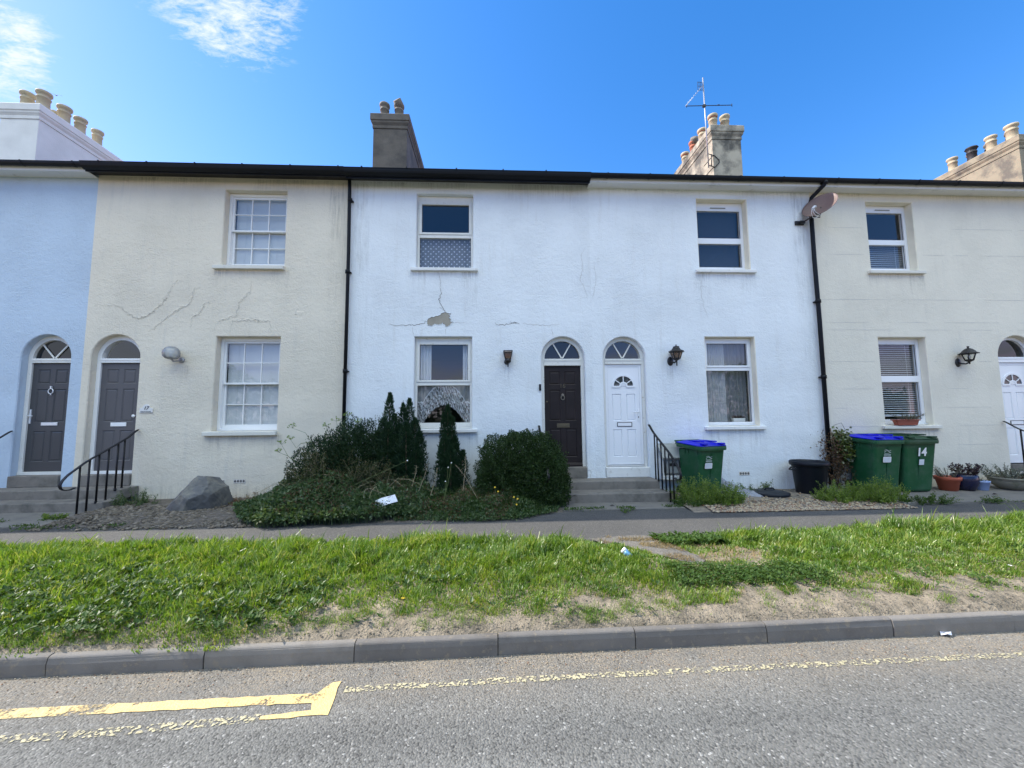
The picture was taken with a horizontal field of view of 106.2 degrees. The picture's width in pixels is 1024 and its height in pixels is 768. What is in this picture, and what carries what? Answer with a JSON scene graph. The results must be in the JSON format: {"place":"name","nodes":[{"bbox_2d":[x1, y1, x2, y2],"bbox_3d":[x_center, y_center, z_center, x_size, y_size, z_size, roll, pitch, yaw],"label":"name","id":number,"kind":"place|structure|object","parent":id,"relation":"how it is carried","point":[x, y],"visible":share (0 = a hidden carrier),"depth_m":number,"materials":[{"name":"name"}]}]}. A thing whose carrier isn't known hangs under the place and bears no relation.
{"place":"outdoors","nodes":[
{"label":"outdoors","id":0,"kind":"place"},
{"bbox_2d":[51,497,562,528],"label":"garden soil","id":1,"kind":"structure","parent":0,"point":[218,515],"depth_m":5.89,"materials":[{"name":"brown soil"}]},
{"bbox_2d":[109,487,159,505],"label":"weed clump","id":2,"kind":"object","parent":1,"relation":"on","point":[138,502],"visible":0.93,"depth_m":6.78,"materials":[{"name":"green plant"}]},
{"bbox_2d":[26,504,290,530],"bbox_3d":[-5.086,2.075,6.087,3.649,0.118,1.304,0,-5,-3],"label":"rubble","id":3,"kind":"object","parent":1,"relation":"on","point":[111,511],"visible":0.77,"depth_m":5.83,"materials":[{"name":"grey gravel"}]},
{"bbox_2d":[166,476,233,510],"bbox_3d":[-5.414,2.082,6.600,1.010,1.035,0.817,0,-5,-3],"label":"boulder","id":4,"kind":"object","parent":1,"relation":"on","point":[203,492],"visible":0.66,"depth_m":6.40,"materials":[{"name":"grey stone"}]},
{"bbox_2d":[228,490,266,505],"bbox_3d":[-4.521,2.036,6.769,1.146,0.302,0.545,0,-5,-3],"label":"stonecrop","id":5,"kind":"object","parent":1,"relation":"on","point":[234,500],"visible":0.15,"depth_m":6.76,"materials":[{"name":"green plant"}]},
{"bbox_2d":[232,464,439,527],"bbox_3d":[-2.832,1.639,6.228,3.438,0.922,1.694,0,-5,-3],"label":"bramble","id":6,"kind":"object","parent":1,"relation":"on","point":[308,499],"visible":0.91,"depth_m":5.86,"materials":[{"name":"green plant"}]},
{"bbox_2d":[274,411,362,469],"bbox_3d":[-3.360,1.116,6.674,1.454,1.281,0.167,0,-5,-5],"label":"fennel","id":7,"kind":"object","parent":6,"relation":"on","point":[292,426],"visible":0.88,"depth_m":6.70,"materials":[{"name":"green plant"}]},
{"bbox_2d":[372,495,396,505],"bbox_3d":[-1.963,1.793,5.868,0.428,0.179,0.108,1,-5,-12],"label":"discarded card","id":8,"kind":"object","parent":6,"relation":"on","point":[392,499],"visible":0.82,"depth_m":5.89,"materials":[{"name":"white paper"}]},
{"bbox_2d":[284,412,395,488],"bbox_3d":[-3.009,1.352,6.861,1.856,1.740,1.210,0,-5,-3],"label":"evergreen shrub","id":9,"kind":"object","parent":1,"relation":"on","point":[361,440],"visible":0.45,"depth_m":6.68,"materials":[{"name":"green plant"}]},
{"bbox_2d":[278,449,413,499],"bbox_3d":[-2.747,1.570,6.536,2.222,0.995,0.834,0,-5,-3],"label":"twiggy shrub","id":10,"kind":"object","parent":1,"relation":"on","point":[362,471],"visible":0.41,"depth_m":6.40,"materials":[{"name":"green plant"}]},
{"bbox_2d":[369,392,409,480],"bbox_3d":[-2.249,1.162,6.999,0.760,2.077,0.817,-5,-7,43],"label":"columnar conifer","id":11,"kind":"object","parent":1,"relation":"on","point":[389,427],"visible":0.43,"depth_m":6.94,"materials":[{"name":"green plant"}]},
{"bbox_2d":[388,397,431,484],"bbox_3d":[-1.825,1.210,6.989,0.790,1.972,0.706,0,-5,-3],"label":"columnar conifer","id":12,"kind":"object","parent":1,"relation":"on","point":[416,442],"visible":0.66,"depth_m":6.93,"materials":[{"name":"green plant"}]},
{"bbox_2d":[431,403,471,500],"bbox_3d":[-1.100,1.263,7.012,0.736,1.860,0.646,0,-5,-3],"label":"columnar conifer","id":13,"kind":"object","parent":1,"relation":"on","point":[448,451],"visible":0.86,"depth_m":6.98,"materials":[{"name":"green plant"}]},
{"bbox_2d":[393,479,558,521],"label":"undergrowth","id":14,"kind":"object","parent":1,"relation":"on","point":[463,501],"visible":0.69,"depth_m":6.07,"materials":[{"name":"green plant"}]},
{"bbox_2d":[412,459,476,497],"bbox_3d":[-1.125,1.535,6.385,1.123,0.655,0.206,-1,-5,4],"label":"dried weed","id":15,"kind":"object","parent":14,"relation":"on","point":[436,474],"visible":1,"depth_m":6.38,"materials":[{"name":"beige"}]},
{"bbox_2d":[473,428,572,508],"bbox_3d":[0.180,1.497,6.906,1.847,1.420,1.396,0,-5,-3],"label":"box bush","id":16,"kind":"object","parent":1,"relation":"on","point":[525,465],"visible":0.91,"depth_m":6.53,"materials":[{"name":"green plant"}]},
{"bbox_2d":[0,501,685,528],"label":"paving slabs","id":17,"kind":"structure","parent":0,"point":[19,518],"depth_m":6.38,"materials":[{"name":"concrete"}]},
{"bbox_2d":[41,513,72,519],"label":"weed clump","id":18,"kind":"object","parent":17,"relation":"on","point":[46,516],"visible":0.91,"depth_m":6.01,"materials":[{"name":"green plant"}]},
{"bbox_2d":[0,486,138,512],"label":"door steps","id":19,"kind":"structure","parent":17,"relation":"on","point":[34,499],"depth_m":6.77,"materials":[{"name":"concrete"}]},
{"bbox_2d":[58,429,138,513],"bbox_3d":[-7.059,1.502,6.617,0.044,1.395,1.269,0,-5,-3],"label":"handrail","id":20,"kind":"object","parent":17,"relation":"on","point":[79,467],"visible":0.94,"depth_m":6.55,"materials":[{"name":"black metal"}]},
{"bbox_2d":[556,477,671,502],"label":"door steps","id":21,"kind":"structure","parent":17,"relation":"on","point":[614,490],"depth_m":7.09,"materials":[{"name":"concrete"}]},
{"bbox_2d":[538,425,549,484],"bbox_3d":[0.572,1.467,6.983,0.044,1.395,1.269,0,-5,-3],"label":"handrail","id":22,"kind":"object","parent":21,"relation":"on","point":[547,470],"visible":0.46,"depth_m":6.45,"materials":[{"name":"black metal"}]},
{"bbox_2d":[648,424,681,502],"bbox_3d":[2.800,1.457,7.090,0.044,1.395,1.269,0,-5,-3],"label":"handrail","id":23,"kind":"object","parent":17,"relation":"on","point":[669,453],"visible":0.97,"depth_m":7.02,"materials":[{"name":"black metal"}]},
{"bbox_2d":[0,631,1023,767],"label":"road","id":24,"kind":"structure","parent":0,"point":[933,712],"depth_m":2.19,"materials":[{"name":"grey asphalt"}]},
{"bbox_2d":[0,703,114,718],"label":"worn road marking","id":25,"kind":"object","parent":24,"relation":"on","point":[37,712],"visible":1,"depth_m":2.23,"materials":[{"name":"yellow paint"}]},
{"bbox_2d":[104,681,340,718],"bbox_3d":[-1.704,1.892,2.285,1.308,0.001,0.295,0,-5,-3],"label":"road marking","id":26,"kind":"object","parent":24,"relation":"on","point":[320,705],"visible":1,"depth_m":2.28,"materials":[{"name":"yellow paint"}]},
{"bbox_2d":[0,610,1023,678],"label":"kerb","id":27,"kind":"structure","parent":24,"relation":"on","point":[45,664],"depth_m":2.74,"materials":[{"name":"concrete"}]},
{"bbox_2d":[0,652,1023,741],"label":"faded road marking","id":28,"kind":"object","parent":24,"relation":"on","point":[421,685],"visible":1,"depth_m":2.45,"materials":[{"name":"yellow paint"}]},
{"bbox_2d":[1,633,1023,701],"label":"grit","id":29,"kind":"object","parent":24,"relation":"on","point":[511,667],"visible":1,"depth_m":2.59,"materials":[{"name":"grey gravel"}]},
{"bbox_2d":[940,631,951,634],"bbox_3d":[3.283,1.886,2.908,0.095,0.020,0.037,0,-5,-3],"label":"paper scrap","id":30,"kind":"object","parent":24,"relation":"on","point":[945,633],"visible":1,"depth_m":2.91,"materials":[{"name":"white paper"}]},
{"bbox_2d":[0,542,1023,653],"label":"verge","id":31,"kind":"structure","parent":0,"point":[894,604],"depth_m":2.99,"materials":[{"name":"soil"}]},
{"bbox_2d":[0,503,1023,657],"bbox_3d":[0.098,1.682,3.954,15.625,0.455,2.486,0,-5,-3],"label":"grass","id":32,"kind":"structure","parent":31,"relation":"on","point":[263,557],"depth_m":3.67,"materials":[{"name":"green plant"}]},
{"bbox_2d":[0,519,1023,639],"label":"weed leaves","id":33,"kind":"object","parent":31,"relation":"on","point":[680,537],"visible":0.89,"depth_m":3.29,"materials":[{"name":"green plant"}]},
{"bbox_2d":[0,577,1023,649],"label":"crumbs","id":34,"kind":"object","parent":31,"relation":"on","point":[591,612],"visible":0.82,"depth_m":2.96,"materials":[{"name":"brown soil"}]},
{"bbox_2d":[0,503,1023,544],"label":"pavement","id":35,"kind":"structure","parent":0,"point":[600,524],"depth_m":5.50,"materials":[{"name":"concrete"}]},
{"bbox_2d":[0,499,1022,531],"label":"joint weeds","id":36,"kind":"object","parent":35,"relation":"on","point":[115,524],"visible":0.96,"depth_m":5.92,"materials":[{"name":"green plant"}]},
{"bbox_2d":[668,495,709,506],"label":"weed clump","id":37,"kind":"object","parent":35,"relation":"on","point":[698,504],"visible":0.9,"depth_m":6.52,"materials":[{"name":"green plant"}]},
{"bbox_2d":[898,491,963,504],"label":"weed clump","id":38,"kind":"object","parent":35,"relation":"on","point":[920,501],"visible":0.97,"depth_m":6.54,"materials":[{"name":"green plant"}]},
{"bbox_2d":[980,494,1010,503],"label":"weed clump","id":39,"kind":"object","parent":35,"relation":"on","point":[996,499],"visible":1,"depth_m":6.58,"materials":[{"name":"green plant"}]},
{"bbox_2d":[0,0,1023,179],"label":"sky","id":40,"kind":"structure","parent":0,"point":[873,89],"materials":[{"name":"blue"}]},
{"bbox_2d":[621,547,631,556],"bbox_3d":[1.200,1.768,4.020,0.123,0.112,0.067,-3,-6,31],"label":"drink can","id":41,"kind":"object","parent":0,"point":[624,550],"visible":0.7,"depth_m":4.00,"materials":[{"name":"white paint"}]},
{"bbox_2d":[589,535,704,563],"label":"path","id":42,"kind":"structure","parent":0,"point":[656,550],"depth_m":4.28,"materials":[{"name":"grey concrete"}]},
{"bbox_2d":[671,488,917,512],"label":"gravel","id":43,"kind":"structure","parent":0,"point":[801,505],"depth_m":6.36,"materials":[{"name":"beige gravel"}]},
{"bbox_2d":[664,473,725,504],"bbox_3d":[3.265,1.831,6.719,0.960,0.556,0.674,0,-5,-3],"label":"weed clump","id":44,"kind":"object","parent":43,"relation":"on","point":[686,493],"visible":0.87,"depth_m":6.66,"materials":[{"name":"green plant"}]},
{"bbox_2d":[674,439,725,492],"bbox_3d":[3.619,1.617,7.379,0.671,1.070,0.726,1,-5,-18],"label":"wheelie bin","id":45,"kind":"object","parent":43,"relation":"on","point":[704,458],"visible":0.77,"depth_m":7.16,"materials":[{"name":"green plastic"}]},
{"bbox_2d":[693,480,749,506],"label":"weed clump","id":46,"kind":"object","parent":43,"relation":"on","point":[734,496],"visible":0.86,"depth_m":6.54,"materials":[{"name":"green plant"}]},
{"bbox_2d":[721,478,762,496],"bbox_3d":[4.318,1.965,7.401,0.824,0.323,0.791,0,-5,-3],"label":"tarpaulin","id":47,"kind":"object","parent":43,"relation":"on","point":[753,493],"visible":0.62,"depth_m":7.23,"materials":[{"name":"white plastic"}]},
{"bbox_2d":[740,479,772,489],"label":"weed clump","id":48,"kind":"object","parent":43,"relation":"on","point":[763,486],"visible":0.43,"depth_m":7.58,"materials":[{"name":"green plant"}]},
{"bbox_2d":[753,487,790,497],"bbox_3d":[4.885,2.031,7.293,0.650,0.139,0.650,0,-5,-3],"label":"dustbin cover","id":49,"kind":"object","parent":43,"relation":"on","point":[771,492],"visible":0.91,"depth_m":7.11,"materials":[{"name":"black plastic"}]},
{"bbox_2d":[788,459,830,494],"bbox_3d":[5.758,1.796,7.435,0.648,0.615,0.648,-4,-6,38],"label":"dustbin","id":50,"kind":"object","parent":43,"relation":"on","point":[807,473],"visible":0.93,"depth_m":7.25,"materials":[{"name":"black plastic"}]},
{"bbox_2d":[810,479,870,503],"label":"weed clump","id":51,"kind":"object","parent":43,"relation":"on","point":[844,495],"visible":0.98,"depth_m":6.67,"materials":[{"name":"green plant"}]},
{"bbox_2d":[846,475,913,503],"bbox_3d":[6.410,1.844,6.776,1.096,0.502,0.674,1,-5,-15],"label":"weed clump","id":52,"kind":"object","parent":43,"relation":"on","point":[883,494],"visible":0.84,"depth_m":6.68,"materials":[{"name":"green plant"}]},
{"bbox_2d":[842,486,1023,504],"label":"forecourt","id":53,"kind":"structure","parent":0,"point":[969,497],"depth_m":7.08,"materials":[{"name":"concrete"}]},
{"bbox_2d":[845,433,904,490],"bbox_3d":[7.130,1.546,7.584,0.671,1.115,0.742,0,-5,-5],"label":"wheelie bin","id":54,"kind":"object","parent":53,"relation":"on","point":[878,455],"visible":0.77,"depth_m":7.33,"materials":[{"name":"green plastic"}]},
{"bbox_2d":[870,433,938,491],"bbox_3d":[7.785,1.541,7.618,0.758,1.119,0.734,0,-5,-4],"label":"wheelie bin","id":55,"kind":"object","parent":53,"relation":"on","point":[916,462],"visible":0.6,"depth_m":7.35,"materials":[{"name":"green plastic"}]},
{"bbox_2d":[933,464,962,490],"bbox_3d":[8.566,1.827,7.593,0.637,0.526,0.394,-2,-5,17],"label":"plant pot","id":56,"kind":"object","parent":53,"relation":"on","point":[946,482],"visible":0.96,"depth_m":7.51,"materials":[{"name":"ceramic"}]},
{"bbox_2d":[947,462,984,490],"bbox_3d":[8.942,1.812,7.579,0.511,0.547,0.435,-3,-6,30],"label":"plant pot","id":57,"kind":"object","parent":53,"relation":"on","point":[969,482],"visible":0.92,"depth_m":7.50,"materials":[{"name":"blue ceramic"}]},
{"bbox_2d":[977,477,990,490],"bbox_3d":[9.252,1.944,7.591,0.257,0.281,0.249,-3,-6,31],"label":"plant pot","id":58,"kind":"object","parent":53,"relation":"on","point":[984,485],"visible":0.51,"depth_m":7.50,"materials":[{"name":"blue plastic"}]},
{"bbox_2d":[964,462,1023,489],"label":"plant pot","id":59,"kind":"object","parent":53,"relation":"on","point":[1005,480],"visible":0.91,"depth_m":7.55,"materials":[{"name":"stone"}]},
{"bbox_2d":[1003,421,1023,463],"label":"handrail","id":60,"kind":"object","parent":53,"relation":"on","point":[1021,438],"visible":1,"depth_m":7.86,"materials":[{"name":"black metal"}]},
{"label":"ground","id":61,"kind":"structure","parent":0,"visible":0},
{"bbox_2d":[0,88,122,487],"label":"terraced house","id":62,"kind":"structure","parent":61,"relation":"on","point":[48,191],"depth_m":7.48,"materials":[{"name":"blue paint"}]},
{"bbox_2d":[23,364,70,471],"bbox_3d":[-8.912,0.633,7.394,0.742,2.070,0.108,0,-5,-3],"label":"door","id":63,"kind":"structure","parent":62,"relation":"in","point":[50,382],"depth_m":7.41,"materials":[{"name":"grey paint"}]},
{"bbox_2d":[72,160,347,501],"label":"terraced house","id":64,"kind":"structure","parent":61,"relation":"on","point":[166,271],"depth_m":7.57,"materials":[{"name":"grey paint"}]},
{"bbox_2d":[94,363,139,470],"bbox_3d":[-7.644,0.628,7.459,0.742,2.070,0.102,0,-5,-3],"label":"door","id":65,"kind":"structure","parent":64,"relation":"in","point":[119,382],"depth_m":7.48,"materials":[{"name":"grey wood"}]},
{"bbox_2d":[139,404,152,412],"bbox_3d":[-6.989,0.466,7.352,0.240,0.162,0.020,0,-5,-3],"label":"house sign","id":66,"kind":"object","parent":64,"relation":"attached to","point":[146,408],"visible":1,"depth_m":7.34,"materials":[{"name":"white ceramic"}]},
{"bbox_2d":[162,346,184,362],"bbox_3d":[-6.473,-0.567,7.324,0.276,0.295,0.308,0,-5,-3],"label":"wall lamp","id":67,"kind":"object","parent":64,"relation":"attached to","point":[180,359],"visible":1,"depth_m":7.34,"materials":[{"name":"white glass"}]},
{"bbox_2d":[201,338,280,435],"bbox_3d":[-5.230,0.038,7.580,1.360,1.931,0.350,0,-5,-3],"label":"window","id":68,"kind":"structure","parent":64,"relation":"in","point":[247,429],"depth_m":7.65,"materials":[{"name":"white paint"}]},
{"bbox_2d":[212,194,286,269],"bbox_3d":[-5.247,-3.101,7.848,1.360,1.671,0.350,0,-5,-3],"label":"window","id":69,"kind":"structure","parent":64,"relation":"in","point":[231,247],"depth_m":7.93,"materials":[{"name":"white paint"}]},
{"bbox_2d":[226,344,279,424],"bbox_3d":[-5.193,0.014,7.752,1.050,1.740,0.040,0,-5,-3],"label":"venetian blind","id":70,"kind":"object","parent":64,"relation":"hanging from","point":[270,372],"visible":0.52,"depth_m":7.75,"materials":[{"name":"grey"}]},
{"bbox_2d":[235,200,285,263],"bbox_3d":[-5.210,-3.124,8.020,1.050,1.480,0.040,0,-5,-3],"label":"venetian blind","id":71,"kind":"object","parent":64,"relation":"hanging from","point":[243,256],"visible":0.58,"depth_m":8.02,"materials":[{"name":"grey"}]},
{"bbox_2d":[341,98,595,487],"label":"terraced house","id":72,"kind":"structure","parent":61,"relation":"on","point":[520,286],"depth_m":7.86,"materials":[{"name":"grey paint"}]},
{"bbox_2d":[420,345,431,379],"bbox_3d":[-1.783,-0.475,7.894,0.260,0.840,0.040,0,-5,-3],"label":"side curtain","id":73,"kind":"object","parent":72,"relation":"hanging from","point":[425,360],"visible":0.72,"depth_m":7.89,"materials":[{"name":"white fabric"}]},
{"bbox_2d":[418,386,469,422],"bbox_3d":[-1.375,0.378,7.825,1.080,0.879,0.024,0,-5,-3],"label":"lace curtain","id":74,"kind":"object","parent":72,"relation":"hanging from","point":[440,401],"visible":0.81,"depth_m":7.83,"materials":[{"name":"white fabric"}]},
{"bbox_2d":[410,196,477,271],"bbox_3d":[-1.390,-3.125,7.994,1.360,1.666,0.250,0,-5,-3],"label":"window","id":75,"kind":"structure","parent":72,"relation":"in","point":[422,201],"depth_m":8.06,"materials":[{"name":"white paint"}]},
{"bbox_2d":[412,338,476,432],"bbox_3d":[-1.377,0.008,7.721,1.350,1.916,0.240,0,-5,-3],"label":"window","id":76,"kind":"structure","parent":72,"relation":"in","point":[431,427],"depth_m":7.77,"materials":[{"name":"white paint"}]},
{"bbox_2d":[420,239,469,267],"bbox_3d":[-1.393,-2.734,8.106,1.060,0.650,0.024,0,-5,-3],"label":"net curtain","id":77,"kind":"object","parent":72,"relation":"hanging from","point":[446,253],"visible":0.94,"depth_m":8.11,"materials":[{"name":"white fabric"}]},
{"bbox_2d":[463,345,467,379],"bbox_3d":[-0.934,-0.479,7.935,0.160,0.840,0.040,0,-5,-3],"label":"side curtain","id":78,"kind":"object","parent":72,"relation":"hanging from","point":[465,362],"visible":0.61,"depth_m":7.93,"materials":[{"name":"white fabric"}]},
{"bbox_2d":[503,350,512,366],"bbox_3d":[-0.081,-0.500,7.679,0.187,0.324,0.194,0,-5,-3],"label":"wall lamp","id":79,"kind":"object","parent":72,"relation":"attached to","point":[507,361],"visible":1,"depth_m":7.62,"materials":[{"name":"black metal"}]},
{"bbox_2d":[544,366,582,465],"bbox_3d":[1.042,0.646,7.857,0.752,2.040,0.080,0,-5,-3],"label":"door","id":80,"kind":"structure","parent":72,"relation":"in","point":[562,386],"depth_m":7.87,"materials":[{"name":"brown paint"}]},
{"bbox_2d":[587,112,833,490],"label":"terraced house","id":81,"kind":"structure","parent":61,"relation":"on","point":[691,257],"depth_m":8.06,"materials":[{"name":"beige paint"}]},
{"bbox_2d":[607,367,641,462],"bbox_3d":[2.307,0.624,7.884,0.654,1.963,0.085,0,-5,-3],"label":"door","id":82,"kind":"structure","parent":81,"relation":"in","point":[623,382],"depth_m":7.91,"materials":[{"name":"white"}]},
{"bbox_2d":[658,443,681,479],"bbox_3d":[3.170,1.537,7.634,0.470,0.700,0.237,0,-5,-3],"label":"gas meter box","id":83,"kind":"object","parent":81,"relation":"attached to","point":[673,448],"visible":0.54,"depth_m":7.61,"materials":[{"name":"white plastic"}]},
{"bbox_2d":[667,345,683,365],"bbox_3d":[3.327,-0.585,7.792,0.336,0.434,0.306,0,-5,-3],"label":"wall lamp","id":84,"kind":"object","parent":81,"relation":"attached to","point":[676,349],"visible":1,"depth_m":7.76,"materials":[{"name":"black metal"}]},
{"bbox_2d":[686,77,731,173],"bbox_3d":[5.573,-7.920,11.523,2.158,2.892,0.809,2,-6,-28],"label":"tv aerial","id":85,"kind":"object","parent":81,"relation":"attached to","point":[704,105],"visible":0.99,"depth_m":11.64,"materials":[{"name":"silver metal"}]},
{"bbox_2d":[706,344,726,421],"bbox_3d":[4.303,-0.043,8.172,0.460,1.760,0.036,0,-5,-3],"label":"net curtain","id":86,"kind":"object","parent":81,"relation":"hanging from","point":[716,395],"visible":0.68,"depth_m":8.16,"materials":[{"name":"white fabric"}]},
{"bbox_2d":[695,203,756,273],"bbox_3d":[4.513,-3.155,8.298,1.300,1.636,0.290,0,-5,-3],"label":"window","id":87,"kind":"structure","parent":81,"relation":"in","point":[700,207],"depth_m":8.39,"materials":[{"name":"white plastic"}]},
{"bbox_2d":[705,339,766,429],"bbox_3d":[4.550,-0.017,8.021,1.260,1.916,0.270,0,-5,-3],"label":"window","id":88,"kind":"structure","parent":81,"relation":"in","point":[712,425],"depth_m":8.11,"materials":[{"name":"white plastic"}]},
{"bbox_2d":[731,415,744,421],"bbox_3d":[4.777,0.739,8.121,0.299,0.186,0.092,0,-5,-3],"label":"window planter","id":89,"kind":"object","parent":81,"relation":"on","point":[741,418],"visible":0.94,"depth_m":8.09,"materials":[{"name":"white plastic"}]},
{"bbox_2d":[795,193,837,225],"bbox_3d":[6.352,-3.699,8.058,0.540,0.602,0.592,0,-5,-3],"label":"satellite dish","id":90,"kind":"object","parent":81,"relation":"attached to","point":[819,205],"visible":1,"depth_m":8.09,"materials":[{"name":"brown"}]},
{"bbox_2d":[810,423,856,488],"bbox_3d":[6.543,1.468,7.743,0.924,1.368,0.368,0,-5,-3],"label":"shrub","id":91,"kind":"object","parent":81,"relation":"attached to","point":[843,450],"visible":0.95,"depth_m":7.71,"materials":[{"name":"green plant"}]},
{"bbox_2d":[809,177,1023,487],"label":"terraced house","id":92,"kind":"structure","parent":61,"relation":"on","point":[943,290],"depth_m":8.31,"materials":[{"name":"paint"}]},
{"bbox_2d":[865,206,926,273],"bbox_3d":[8.303,-3.185,8.486,1.270,1.631,0.300,0,-5,-3],"label":"window","id":93,"kind":"structure","parent":92,"relation":"in","point":[871,210],"depth_m":8.59,"materials":[{"name":"white plastic"}]},
{"bbox_2d":[878,345,918,415],"bbox_3d":[8.334,-0.113,8.400,1.015,1.630,0.040,0,-5,-3],"label":"venetian blind","id":94,"kind":"object","parent":92,"relation":"hanging from","point":[909,397],"visible":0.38,"depth_m":8.39,"materials":[{"name":"white plastic"}]},
{"bbox_2d":[888,412,923,424],"bbox_3d":[8.232,0.704,7.981,0.828,0.300,0.288,0,-5,-3],"label":"window trough","id":95,"kind":"object","parent":92,"relation":"on","point":[907,421],"depth_m":7.97,"materials":[{"name":"brown plastic"}]},
{"bbox_2d":[878,339,942,428],"bbox_3d":[8.336,-0.024,8.211,1.260,1.936,0.290,0,-5,-3],"label":"window","id":96,"kind":"structure","parent":92,"relation":"in","point":[922,423],"depth_m":8.31,"materials":[{"name":"white plastic"}]},
{"bbox_2d":[955,346,979,366],"bbox_3d":[9.601,-0.588,8.086,0.316,0.423,0.316,0,-5,-3],"label":"wall lamp","id":97,"kind":"object","parent":92,"relation":"attached to","point":[968,351],"visible":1,"depth_m":8.06,"materials":[{"name":"black metal"}]},
{"bbox_2d":[999,365,1023,460],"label":"door","id":98,"kind":"structure","parent":92,"relation":"in","point":[1012,376],"depth_m":8.37,"materials":[{"name":"white wood"}]},
{"bbox_2d":[934,122,1023,181],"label":"terraced house","id":99,"kind":"structure","parent":61,"relation":"on","point":[1002,161],"depth_m":12.76,"materials":[{"name":"grey paint"}]}
]}

